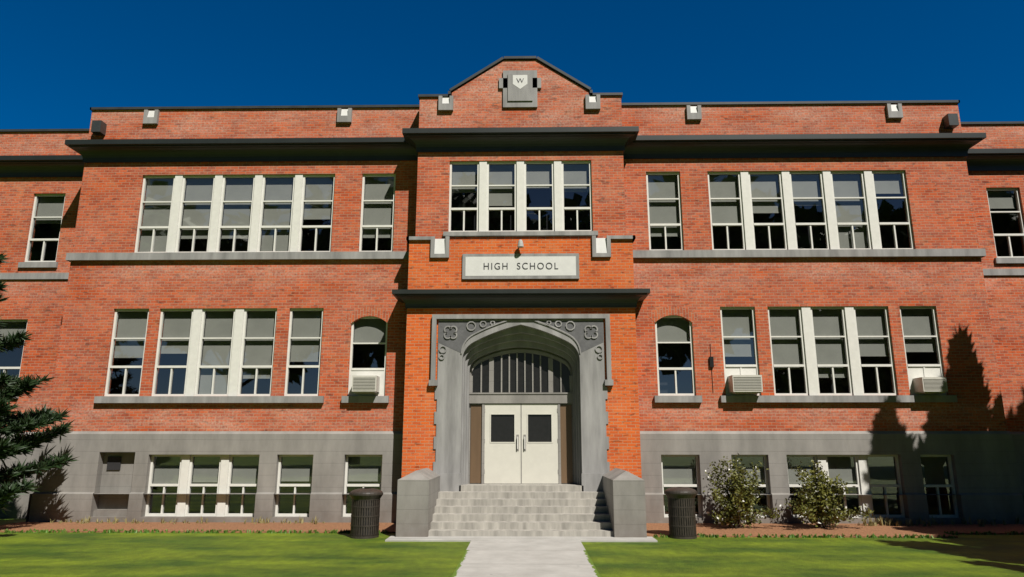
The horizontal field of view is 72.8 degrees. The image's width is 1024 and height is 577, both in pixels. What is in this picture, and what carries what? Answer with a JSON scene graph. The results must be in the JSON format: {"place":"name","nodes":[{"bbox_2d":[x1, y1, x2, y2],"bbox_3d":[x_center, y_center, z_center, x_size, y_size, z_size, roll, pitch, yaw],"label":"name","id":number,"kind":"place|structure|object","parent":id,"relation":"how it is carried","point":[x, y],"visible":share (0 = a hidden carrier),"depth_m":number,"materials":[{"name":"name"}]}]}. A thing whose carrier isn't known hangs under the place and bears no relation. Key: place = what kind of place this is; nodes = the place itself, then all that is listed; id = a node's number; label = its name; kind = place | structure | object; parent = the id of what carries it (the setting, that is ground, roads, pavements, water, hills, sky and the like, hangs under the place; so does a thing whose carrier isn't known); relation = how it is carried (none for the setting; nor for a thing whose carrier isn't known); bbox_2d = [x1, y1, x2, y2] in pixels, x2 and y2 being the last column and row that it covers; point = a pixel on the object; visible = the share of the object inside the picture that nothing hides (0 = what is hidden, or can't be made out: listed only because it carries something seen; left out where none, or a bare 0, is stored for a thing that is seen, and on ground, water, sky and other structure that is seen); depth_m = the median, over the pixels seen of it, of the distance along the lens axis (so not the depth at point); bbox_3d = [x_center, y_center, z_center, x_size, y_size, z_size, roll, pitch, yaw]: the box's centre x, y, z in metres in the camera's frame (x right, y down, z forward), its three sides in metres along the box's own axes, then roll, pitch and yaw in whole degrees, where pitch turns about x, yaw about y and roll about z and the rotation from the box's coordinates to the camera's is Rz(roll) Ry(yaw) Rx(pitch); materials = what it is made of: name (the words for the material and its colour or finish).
{"place":"outdoors","nodes":[
{"label":"outdoors","id":0,"kind":"place"},
{"bbox_2d":[0,519,1023,576],"bbox_3d":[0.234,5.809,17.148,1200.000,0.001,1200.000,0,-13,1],"label":"lawn","id":1,"kind":"structure","parent":0,"point":[60,554],"depth_m":12.21,"materials":[{"name":"green plant"}]},
{"bbox_2d":[0,253,77,514],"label":"pine tree","id":2,"kind":"object","parent":1,"relation":"on","point":[20,441],"visible":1,"depth_m":16.13,"materials":[{"name":"green plant"}]},
{"bbox_2d":[349,488,382,538],"bbox_3d":[-3.130,4.784,14.823,0.720,0.995,0.720,0,-13,1],"label":"trash can","id":3,"kind":"object","parent":1,"relation":"on","point":[365,513],"visible":1,"depth_m":14.59,"materials":[{"name":"metal"}]},
{"bbox_2d":[0,56,1023,536],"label":"school building","id":4,"kind":"structure","parent":1,"relation":"on","point":[514,400],"depth_m":18.21,"materials":[{"name":"red brick"}]},
{"bbox_2d":[0,160,1023,517],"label":"windows","id":5,"kind":"structure","parent":4,"relation":"in","point":[814,352],"depth_m":18.65,"materials":[{"name":"white glass"}]},
{"bbox_2d":[725,367,940,392],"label":"window panels","id":6,"kind":"object","parent":5,"relation":"in","point":[915,372],"visible":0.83,"depth_m":17.87,"materials":[{"name":"white plastic"}]},
{"bbox_2d":[517,240,523,247],"bbox_3d":[0.221,-1.154,17.896,0.170,0.200,0.253,0,-13,1],"label":"wall lamp","id":7,"kind":"object","parent":4,"relation":"attached to","point":[520,244],"visible":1,"depth_m":17.80,"materials":[{"name":"metal"}]},
{"bbox_2d":[484,263,557,268],"bbox_3d":[0.229,-0.578,17.839,1.915,0.175,0.008,0,-13,1],"label":"sign text","id":8,"kind":"object","parent":4,"relation":"attached to","point":[519,266],"visible":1,"depth_m":17.84},
{"bbox_2d":[352,375,947,393],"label":"air conditioners","id":9,"kind":"object","parent":4,"relation":"attached to","point":[745,384],"depth_m":17.48,"materials":[{"name":"beige metal"}]},
{"bbox_2d":[0,522,1023,537],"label":"mulch beds","id":10,"kind":"object","parent":1,"relation":"on","point":[805,529],"visible":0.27,"depth_m":15.93,"materials":[{"name":"brown soil"}]},
{"bbox_2d":[50,516,324,523],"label":"weeds","id":11,"kind":"object","parent":10,"relation":"on","point":[201,522],"visible":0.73,"depth_m":16.98,"materials":[{"name":"green plant"}]},
{"bbox_2d":[0,528,388,533],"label":"lawn edge","id":12,"kind":"object","parent":10,"relation":"on","point":[157,531],"visible":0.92,"depth_m":15.40,"materials":[{"name":"green plant"}]},
{"bbox_2d":[703,454,782,527],"bbox_3d":[5.210,4.701,16.114,1.560,1.736,1.471,9,-16,-36],"label":"shrub","id":13,"kind":"object","parent":10,"relation":"on","point":[736,503],"visible":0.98,"depth_m":16.01,"materials":[{"name":"green plant"}]},
{"bbox_2d":[784,460,873,527],"bbox_3d":[7.046,4.834,16.351,2.160,1.580,1.870,4,-13,-18],"label":"shrub","id":14,"kind":"object","parent":10,"relation":"on","point":[816,506],"visible":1,"depth_m":15.93,"materials":[{"name":"green plant"}]},
{"bbox_2d":[857,514,1023,526],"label":"weeds","id":15,"kind":"object","parent":10,"relation":"on","point":[898,521],"visible":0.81,"depth_m":16.57,"materials":[{"name":"green plant"}]},
{"bbox_2d":[944,530,1023,534],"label":"lawn edge","id":16,"kind":"object","parent":10,"relation":"on","point":[987,532],"visible":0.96,"depth_m":15.09,"materials":[{"name":"green plant"}]},
{"bbox_2d":[664,487,696,538],"bbox_3d":[3.610,4.755,14.760,0.690,1.025,0.690,0,-13,1],"label":"trash can","id":17,"kind":"object","parent":1,"relation":"on","point":[681,513],"visible":1,"depth_m":14.54,"materials":[{"name":"metal"}]},
{"bbox_2d":[653,533,954,537],"bbox_3d":[6.138,5.207,14.661,6.324,0.099,0.224,0,-13,1],"label":"lawn edge","id":18,"kind":"object","parent":1,"relation":"on","point":[713,535],"visible":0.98,"depth_m":14.62,"materials":[{"name":"green plant"}]},
{"bbox_2d":[0,0,1023,128],"label":"sky","id":19,"kind":"structure","parent":0,"point":[60,60],"materials":[{"name":"blue"}]},
{"bbox_2d":[385,536,657,576],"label":"sidewalk","id":20,"kind":"structure","parent":0,"point":[525,556],"depth_m":12.27,"materials":[{"name":"concrete"}]}
]}

